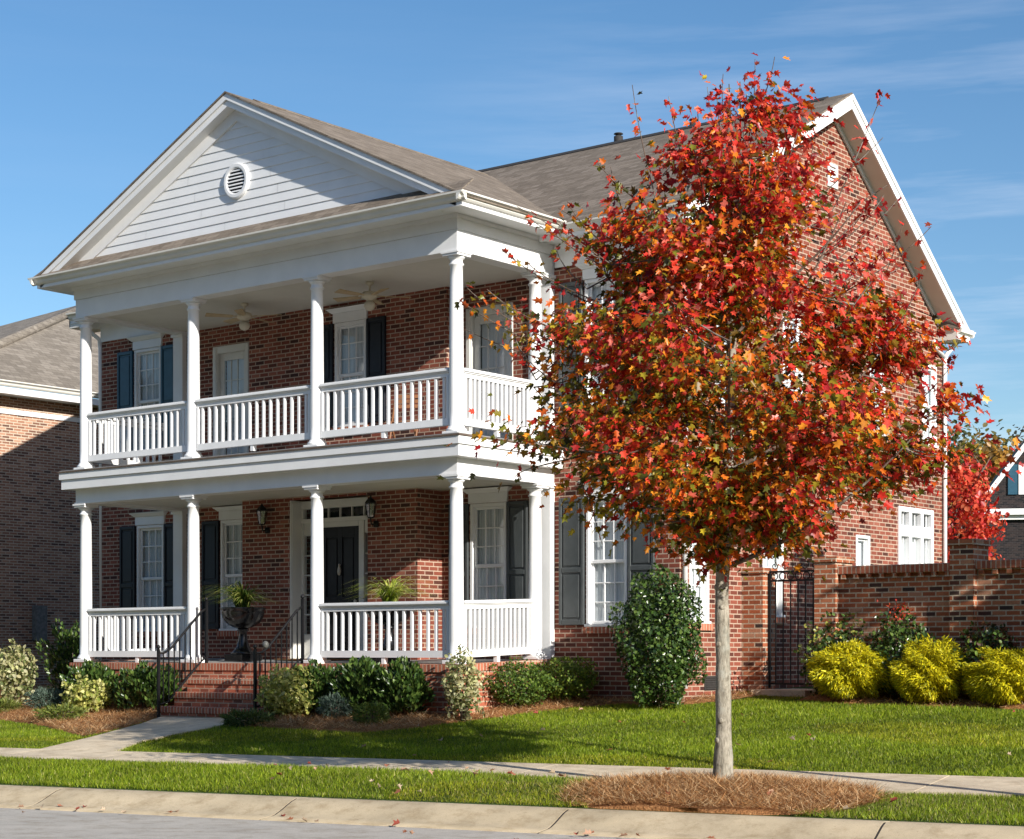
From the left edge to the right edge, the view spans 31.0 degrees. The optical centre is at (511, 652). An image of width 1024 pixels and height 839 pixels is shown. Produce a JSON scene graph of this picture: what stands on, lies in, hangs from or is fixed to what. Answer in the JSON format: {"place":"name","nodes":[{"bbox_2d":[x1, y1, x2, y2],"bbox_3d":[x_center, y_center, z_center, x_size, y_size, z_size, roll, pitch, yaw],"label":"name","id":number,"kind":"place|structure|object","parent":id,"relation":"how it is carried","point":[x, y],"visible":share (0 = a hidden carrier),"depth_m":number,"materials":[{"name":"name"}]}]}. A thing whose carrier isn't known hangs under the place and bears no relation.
{"place":"outdoors","nodes":[
{"label":"outdoors","id":0,"kind":"place"},
{"bbox_2d":[41,717,237,750],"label":"front walk","id":1,"kind":"structure","parent":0,"point":[152,729],"depth_m":26.85,"materials":[{"name":"concrete"}]},
{"bbox_2d":[0,808,642,838],"bbox_3d":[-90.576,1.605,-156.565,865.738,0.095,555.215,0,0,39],"label":"road","id":2,"kind":"structure","parent":0,"point":[33,824],"depth_m":16.95,"materials":[{"name":"grey asphalt"}]},
{"bbox_2d":[0,785,1023,838],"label":"curb","id":3,"kind":"structure","parent":2,"relation":"on","point":[598,822],"depth_m":17.49,"materials":[{"name":"concrete"}]},
{"bbox_2d":[19,789,885,838],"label":"curb joints","id":4,"kind":"object","parent":3,"relation":"on","point":[878,832],"visible":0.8,"depth_m":17.24,"materials":[{"name":"grey concrete"}]},
{"bbox_2d":[0,748,1023,797],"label":"sidewalk","id":5,"kind":"structure","parent":0,"point":[939,784],"depth_m":21.03,"materials":[{"name":"concrete"}]},
{"bbox_2d":[0,686,1023,825],"bbox_3d":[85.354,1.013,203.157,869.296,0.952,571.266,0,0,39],"label":"ground","id":6,"kind":"structure","parent":0,"point":[481,802],"depth_m":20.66,"materials":[{"name":"green plant"}]},
{"bbox_2d":[0,306,99,686],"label":"neighbour house","id":7,"kind":"structure","parent":6,"relation":"on","point":[40,518],"depth_m":41.93,"materials":[{"name":"brick"}]},
{"bbox_2d":[0,693,156,735],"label":"mulch bed","id":8,"kind":"object","parent":6,"relation":"on","point":[6,717],"visible":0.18,"depth_m":29.93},
{"bbox_2d":[0,696,24,711],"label":"creeping juniper","id":9,"kind":"object","parent":8,"relation":"on","point":[6,703],"visible":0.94,"depth_m":32.17,"materials":[{"name":"green plant"}]},
{"bbox_2d":[0,638,38,702],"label":"variegated shrub","id":10,"kind":"object","parent":8,"relation":"on","point":[10,663],"visible":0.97,"depth_m":32.88,"materials":[{"name":"beige plant"}]},
{"bbox_2d":[22,686,66,708],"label":"juniper shrub","id":11,"kind":"object","parent":8,"relation":"on","point":[41,702],"visible":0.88,"depth_m":32.15,"materials":[{"name":"green plant"}]},
{"bbox_2d":[31,700,89,719],"bbox_3d":[-7.441,0.976,30.398,1.031,0.371,1.025,0,0,39],"label":"creeping juniper","id":12,"kind":"object","parent":8,"relation":"on","point":[73,711],"visible":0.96,"depth_m":30.27,"materials":[{"name":"green plant"}]},
{"bbox_2d":[35,618,101,692],"bbox_3d":[-8.141,0.070,33.896,1.185,1.680,1.232,0,0,7],"label":"laurel shrub","id":13,"kind":"object","parent":8,"relation":"on","point":[62,652],"visible":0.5,"depth_m":33.70,"materials":[{"name":"green plant"}]},
{"bbox_2d":[58,672,111,712],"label":"variegated shrub","id":14,"kind":"object","parent":8,"relation":"on","point":[94,690],"visible":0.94,"depth_m":30.94,"materials":[{"name":"yellow plant"}]},
{"bbox_2d":[55,658,119,707],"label":"laurel shrub","id":15,"kind":"object","parent":8,"relation":"on","point":[101,671],"visible":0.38,"depth_m":31.54,"materials":[{"name":"green plant"}]},
{"bbox_2d":[110,659,181,710],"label":"laurel shrub","id":16,"kind":"object","parent":8,"relation":"on","point":[140,684],"visible":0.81,"depth_m":30.46,"materials":[{"name":"green plant"}]},
{"bbox_2d":[243,694,754,732],"bbox_3d":[-0.214,0.890,27.124,8.098,0.514,3.190,0,0,-1],"label":"mulch bed","id":17,"kind":"object","parent":6,"relation":"on","point":[435,722],"visible":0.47,"depth_m":26.93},
{"bbox_2d":[218,706,276,727],"bbox_3d":[-3.930,0.976,27.409,0.951,0.362,0.894,0,0,18],"label":"creeping juniper","id":18,"kind":"object","parent":17,"relation":"on","point":[246,716],"visible":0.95,"depth_m":27.25,"materials":[{"name":"green plant"}]},
{"bbox_2d":[253,663,322,717],"bbox_3d":[-3.401,0.594,28.151,1.042,0.877,1.045,0,0,9],"label":"variegated shrub","id":19,"kind":"object","parent":17,"relation":"on","point":[276,689],"visible":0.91,"depth_m":27.89,"materials":[{"name":"green plant"}]},
{"bbox_2d":[289,658,341,715],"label":"laurel shrub","id":20,"kind":"object","parent":17,"relation":"on","point":[320,674],"visible":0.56,"depth_m":28.02,"materials":[{"name":"green plant"}]},
{"bbox_2d":[316,691,351,718],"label":"juniper shrub","id":21,"kind":"object","parent":17,"relation":"on","point":[332,699],"visible":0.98,"depth_m":27.35,"materials":[{"name":"green plant"}]},
{"bbox_2d":[326,655,386,714],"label":"laurel shrub","id":22,"kind":"object","parent":17,"relation":"on","point":[355,686],"visible":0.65,"depth_m":27.42,"materials":[{"name":"green plant"}]},
{"bbox_2d":[349,699,390,724],"bbox_3d":[-2.032,0.872,26.390,0.644,0.421,0.731,0,0,-5],"label":"creeping juniper","id":23,"kind":"object","parent":17,"relation":"on","point":[379,709],"visible":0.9,"depth_m":26.32,"materials":[{"name":"green plant"}]},
{"bbox_2d":[369,656,435,716],"bbox_3d":[-1.601,0.517,27.115,1.099,0.955,0.819,0,0,39],"label":"laurel shrub","id":24,"kind":"object","parent":17,"relation":"on","point":[410,690],"visible":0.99,"depth_m":26.94,"materials":[{"name":"green plant"}]},
{"bbox_2d":[441,644,485,721],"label":"variegated shrub","id":25,"kind":"object","parent":17,"relation":"on","point":[461,701],"visible":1,"depth_m":26.36,"materials":[{"name":"beige plant"}]},
{"bbox_2d":[482,655,559,707],"bbox_3d":[0.107,0.454,27.515,1.206,0.832,1.242,0,0,39],"label":"boxwood shrub","id":26,"kind":"object","parent":17,"relation":"on","point":[532,679],"visible":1,"depth_m":27.31,"materials":[{"name":"green plant"}]},
{"bbox_2d":[537,655,599,701],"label":"boxwood shrub","id":27,"kind":"object","parent":17,"relation":"on","point":[573,683],"visible":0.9,"depth_m":27.87,"materials":[{"name":"green plant"}]},
{"bbox_2d":[607,562,707,709],"bbox_3d":[2.135,-0.218,26.815,1.472,2.172,1.452,0,0,39],"label":"holly shrub","id":28,"kind":"object","parent":17,"relation":"on","point":[668,672],"visible":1,"depth_m":26.52,"materials":[{"name":"green plant"}]},
{"bbox_2d":[27,91,975,717],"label":"brick house","id":29,"kind":"structure","parent":6,"relation":"on","point":[215,433],"depth_m":30.05,"materials":[{"name":"red brick"}]},
{"bbox_2d":[134,346,160,449],"bbox_3d":[-6.856,-4.758,34.863,0.800,1.970,0.161,0,0,39],"label":"window","id":30,"kind":"structure","parent":29,"relation":"in","point":[147,362],"depth_m":34.97,"materials":[{"name":"white glass"}]},
{"bbox_2d":[137,524,163,631],"bbox_3d":[-6.797,-1.398,34.816,0.810,2.010,0.161,0,0,39],"label":"window","id":31,"kind":"structure","parent":29,"relation":"in","point":[150,538],"depth_m":34.91,"materials":[{"name":"white glass"}]},
{"bbox_2d":[157,597,207,717],"bbox_3d":[-5.357,0.104,29.990,0.064,2.034,1.081,0,0,39],"label":"iron handrail","id":32,"kind":"object","parent":29,"relation":"attached to","point":[205,609],"visible":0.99,"depth_m":30.02,"materials":[{"name":"black metal"}]},
{"bbox_2d":[219,519,241,630],"bbox_3d":[-4.983,-1.398,33.370,0.790,2.010,0.161,0,0,39],"label":"window","id":33,"kind":"structure","parent":29,"relation":"in","point":[231,530],"depth_m":33.54,"materials":[{"name":"white glass"}]},
{"bbox_2d":[220,351,244,454],"bbox_3d":[-5.045,-4.323,33.437,0.730,2.240,0.130,0,0,39],"label":"porch door","id":34,"kind":"structure","parent":29,"relation":"in","point":[235,380],"depth_m":33.52,"materials":[{"name":"white glass"}]},
{"bbox_2d":[220,607,265,660],"bbox_3d":[-4.553,-0.309,31.191,0.784,0.907,0.784,0,0,39],"label":"urn planter","id":35,"kind":"object","parent":29,"relation":"on","point":[242,620],"visible":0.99,"depth_m":30.99,"materials":[{"name":"black metal"}]},
{"bbox_2d":[185,581,286,606],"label":"potted grass","id":36,"kind":"object","parent":35,"relation":"in","point":[239,595],"depth_m":31.05,"materials":[{"name":"green plant"}]},
{"bbox_2d":[205,303,281,330],"bbox_3d":[-4.526,-5.700,31.345,1.298,0.465,1.249,0,0,39],"label":"ceiling fan","id":37,"kind":"object","parent":29,"relation":"hanging from","point":[243,316],"visible":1,"depth_m":31.23,"materials":[{"name":"paint"}]},
{"bbox_2d":[256,504,269,533],"bbox_3d":[-4.290,-2.318,31.889,0.201,0.510,0.274,0,0,39],"label":"wall lantern","id":38,"kind":"object","parent":29,"relation":"attached to","point":[261,508],"depth_m":31.84,"materials":[{"name":"black metal"}]},
{"bbox_2d":[253,594,304,716],"bbox_3d":[-3.613,0.095,28.600,0.104,2.015,1.081,0,0,39],"label":"iron handrail","id":39,"kind":"object","parent":29,"relation":"attached to","point":[266,645],"visible":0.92,"depth_m":28.63,"materials":[{"name":"black metal"}]},
{"bbox_2d":[274,659,348,660],"bbox_3d":[-3.342,0.118,30.705,1.100,0.030,0.650,0,0,39],"label":"doormat","id":40,"kind":"object","parent":29,"relation":"on","point":[327,659],"visible":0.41,"depth_m":30.44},
{"bbox_2d":[323,526,358,658],"bbox_3d":[-2.915,-1.008,31.271,0.920,2.250,0.112,0,0,39],"label":"front door","id":41,"kind":"structure","parent":29,"relation":"in","point":[340,544],"depth_m":31.24,"materials":[{"name":"wood"}]},
{"bbox_2d":[335,319,365,427],"bbox_3d":[-2.707,-4.713,31.236,0.770,1.780,0.161,0,0,39],"label":"window","id":42,"kind":"structure","parent":29,"relation":"in","point":[350,337],"depth_m":31.32,"materials":[{"name":"white glass"}]},
{"bbox_2d":[333,281,410,310],"bbox_3d":[-2.308,-5.700,29.498,1.286,0.465,1.280,0,0,39],"label":"ceiling fan","id":43,"kind":"object","parent":29,"relation":"hanging from","point":[369,296],"visible":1,"depth_m":29.44,"materials":[{"name":"paint"}]},
{"bbox_2d":[365,496,378,526],"bbox_3d":[-2.288,-2.318,30.293,0.201,0.510,0.274,0,0,39],"label":"wall lantern","id":44,"kind":"object","parent":29,"relation":"attached to","point":[370,500],"depth_m":30.24,"materials":[{"name":"black metal"}]},
{"bbox_2d":[367,610,409,661],"bbox_3d":[-1.933,-0.321,29.102,0.805,0.932,0.805,0,0,39],"label":"urn planter","id":45,"kind":"object","parent":29,"relation":"on","point":[391,628],"visible":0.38,"depth_m":28.95,"materials":[{"name":"black metal"}]},
{"bbox_2d":[343,576,440,601],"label":"potted grass","id":46,"kind":"object","parent":45,"relation":"in","point":[388,593],"depth_m":28.98,"materials":[{"name":"green plant"}]},
{"bbox_2d":[389,395,417,438],"bbox_3d":[-1.694,-3.657,29.263,0.456,0.942,0.564,0,0,10],"label":"folding chair","id":47,"kind":"object","parent":29,"relation":"on","point":[407,406],"visible":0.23,"depth_m":29.39,"materials":[{"name":"brown wood"}]},
{"bbox_2d":[470,502,506,627],"bbox_3d":[-0.354,-1.398,29.679,0.790,2.010,0.161,0,0,39],"label":"window","id":48,"kind":"structure","parent":29,"relation":"in","point":[488,521],"depth_m":29.76,"materials":[{"name":"white glass"}]},
{"bbox_2d":[474,312,506,438],"bbox_3d":[-0.330,-4.323,29.678,0.730,2.240,0.130,0,0,39],"label":"window","id":49,"kind":"structure","parent":29,"relation":"in","point":[492,361],"depth_m":29.75,"materials":[{"name":"white glass"}]},
{"bbox_2d":[585,277,624,404],"bbox_3d":[1.456,-4.758,28.236,0.820,1.970,0.161,0,0,39],"label":"window","id":50,"kind":"structure","parent":29,"relation":"in","point":[595,290],"depth_m":28.41,"materials":[{"name":"grey glass"}]},
{"bbox_2d":[584,495,627,626],"bbox_3d":[1.475,-1.398,28.221,0.810,2.010,0.161,0,0,39],"label":"window","id":51,"kind":"structure","parent":29,"relation":"in","point":[606,576],"depth_m":28.32,"materials":[{"name":"white glass"}]},
{"bbox_2d":[689,532,710,623],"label":"window","id":52,"kind":"structure","parent":29,"relation":"in","point":[702,590],"depth_m":27.94,"materials":[{"name":"white paint"}]},
{"bbox_2d":[714,301,726,405],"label":"window","id":53,"kind":"structure","parent":29,"relation":"in","point":[719,301],"depth_m":28.47,"materials":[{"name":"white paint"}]},
{"bbox_2d":[762,537,785,617],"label":"window","id":54,"kind":"structure","parent":29,"relation":"in","point":[766,563],"depth_m":29.68,"materials":[{"name":"white paint"}]},
{"bbox_2d":[782,314,802,395],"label":"window","id":55,"kind":"structure","parent":29,"relation":"in","point":[798,324],"depth_m":30.13,"materials":[{"name":"white paint"}]},
{"bbox_2d":[856,535,869,565],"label":"window","id":56,"kind":"structure","parent":29,"relation":"in","point":[859,538],"depth_m":31.99,"materials":[{"name":"white paint"}]},
{"bbox_2d":[869,354,884,435],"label":"window","id":57,"kind":"structure","parent":29,"relation":"in","point":[877,354],"depth_m":32.43,"materials":[{"name":"white paint"}]},
{"bbox_2d":[898,506,933,563],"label":"triple window","id":58,"kind":"structure","parent":29,"relation":"in","point":[915,530],"depth_m":33.55,"materials":[{"name":"white paint"}]},
{"bbox_2d":[922,365,938,447],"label":"window","id":59,"kind":"structure","parent":29,"relation":"in","point":[933,401],"depth_m":34.02,"materials":[{"name":"white paint"}]},
{"bbox_2d":[0,683,1022,814],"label":"pine straw","id":60,"kind":"object","parent":6,"relation":"on","point":[774,781],"visible":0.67,"depth_m":18.10,"materials":[{"name":"brown plant"}]},
{"bbox_2d":[581,780,880,817],"bbox_3d":[2.084,1.402,18.038,3.106,0.248,2.426,0,0,39],"label":"straw mound","id":61,"kind":"object","parent":6,"relation":"on","point":[659,806],"visible":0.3,"depth_m":17.30,"materials":[{"name":"brown plant"}]},
{"bbox_2d":[437,52,1023,781],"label":"maple tree","id":62,"kind":"object","parent":61,"relation":"on","point":[711,504],"visible":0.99,"depth_m":17.66,"materials":[{"name":"red plant"}]},
{"bbox_2d":[741,538,1023,697],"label":"garden wall","id":63,"kind":"structure","parent":6,"relation":"on","point":[961,589],"depth_m":27.04,"materials":[{"name":"brick"}]},
{"bbox_2d":[768,563,813,687],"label":"iron gate","id":64,"kind":"structure","parent":63,"relation":"attached to","point":[769,617],"depth_m":28.44,"materials":[{"name":"black metal"}]},
{"bbox_2d":[799,694,1023,709],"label":"mulch bed","id":65,"kind":"object","parent":6,"relation":"on","point":[871,702],"visible":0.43,"depth_m":26.20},
{"bbox_2d":[793,610,879,695],"bbox_3d":[4.814,0.040,27.367,1.148,1.329,1.192,0,0,39],"label":"holly shrub","id":66,"kind":"object","parent":65,"relation":"on","point":[829,640],"visible":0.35,"depth_m":27.28,"materials":[{"name":"green plant"}]},
{"bbox_2d":[806,638,899,699],"bbox_3d":[4.932,0.252,26.833,1.467,0.943,1.499,0,0,39],"label":"golden cypress","id":67,"kind":"object","parent":65,"relation":"on","point":[857,661],"visible":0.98,"depth_m":26.42,"materials":[{"name":"yellow plant"}]},
{"bbox_2d":[868,599,935,697],"bbox_3d":[5.632,-0.033,26.744,1.172,1.482,1.072,0,0,-5],"label":"photinia shrub","id":68,"kind":"object","parent":65,"relation":"on","point":[897,631],"visible":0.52,"depth_m":26.64,"materials":[{"name":"green plant"}]},
{"bbox_2d":[887,634,970,703],"bbox_3d":[5.897,0.245,26.090,1.276,1.053,1.324,0,0,-7],"label":"golden cypress","id":69,"kind":"object","parent":65,"relation":"on","point":[910,676],"visible":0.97,"depth_m":25.83,"materials":[{"name":"yellow plant"}]},
{"bbox_2d":[949,617,1021,690],"bbox_3d":[6.726,0.099,25.984,1.102,1.203,1.218,0,0,39],"label":"photinia shrub","id":70,"kind":"object","parent":65,"relation":"on","point":[979,642],"visible":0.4,"depth_m":25.84,"materials":[{"name":"green plant"}]},
{"bbox_2d":[961,645,1023,705],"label":"golden cypress","id":71,"kind":"object","parent":65,"relation":"on","point":[994,681],"visible":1,"depth_m":25.15,"materials":[{"name":"yellow plant"}]},
{"bbox_2d":[947,452,1009,562],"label":"red tree","id":72,"kind":"object","parent":6,"relation":"on","point":[964,508],"visible":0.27,"depth_m":59.99,"materials":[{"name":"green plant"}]},
{"bbox_2d":[950,432,1016,538],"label":"distant tree","id":73,"kind":"object","parent":6,"relation":"on","point":[995,454],"visible":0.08,"depth_m":104.20,"materials":[{"name":"red plant"}]},
{"bbox_2d":[947,419,1023,531],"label":"distant tree","id":74,"kind":"object","parent":6,"relation":"on","point":[953,438],"visible":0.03,"depth_m":109.71,"materials":[{"name":"red plant"}]},
{"bbox_2d":[971,441,1023,559],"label":"distant house","id":75,"kind":"structure","parent":6,"relation":"on","point":[1010,494],"depth_m":80.10,"materials":[{"name":"brick"}]},
{"bbox_2d":[1019,465,1023,493],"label":"window","id":76,"kind":"structure","parent":75,"relation":"in","point":[1021,478],"depth_m":80.02,"materials":[{"name":"white paint"}]},
{"bbox_2d":[1012,424,1023,440],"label":"distant tree","id":77,"kind":"object","parent":6,"relation":"on","point":[1021,430],"visible":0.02,"depth_m":114.73,"materials":[{"name":"green plant"}]},
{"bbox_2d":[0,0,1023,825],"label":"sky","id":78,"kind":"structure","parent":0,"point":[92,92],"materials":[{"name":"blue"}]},
{"bbox_2d":[751,688,813,696],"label":"gate path","id":79,"kind":"structure","parent":0,"point":[781,692],"depth_m":27.93,"materials":[{"name":"concrete"}]}
]}

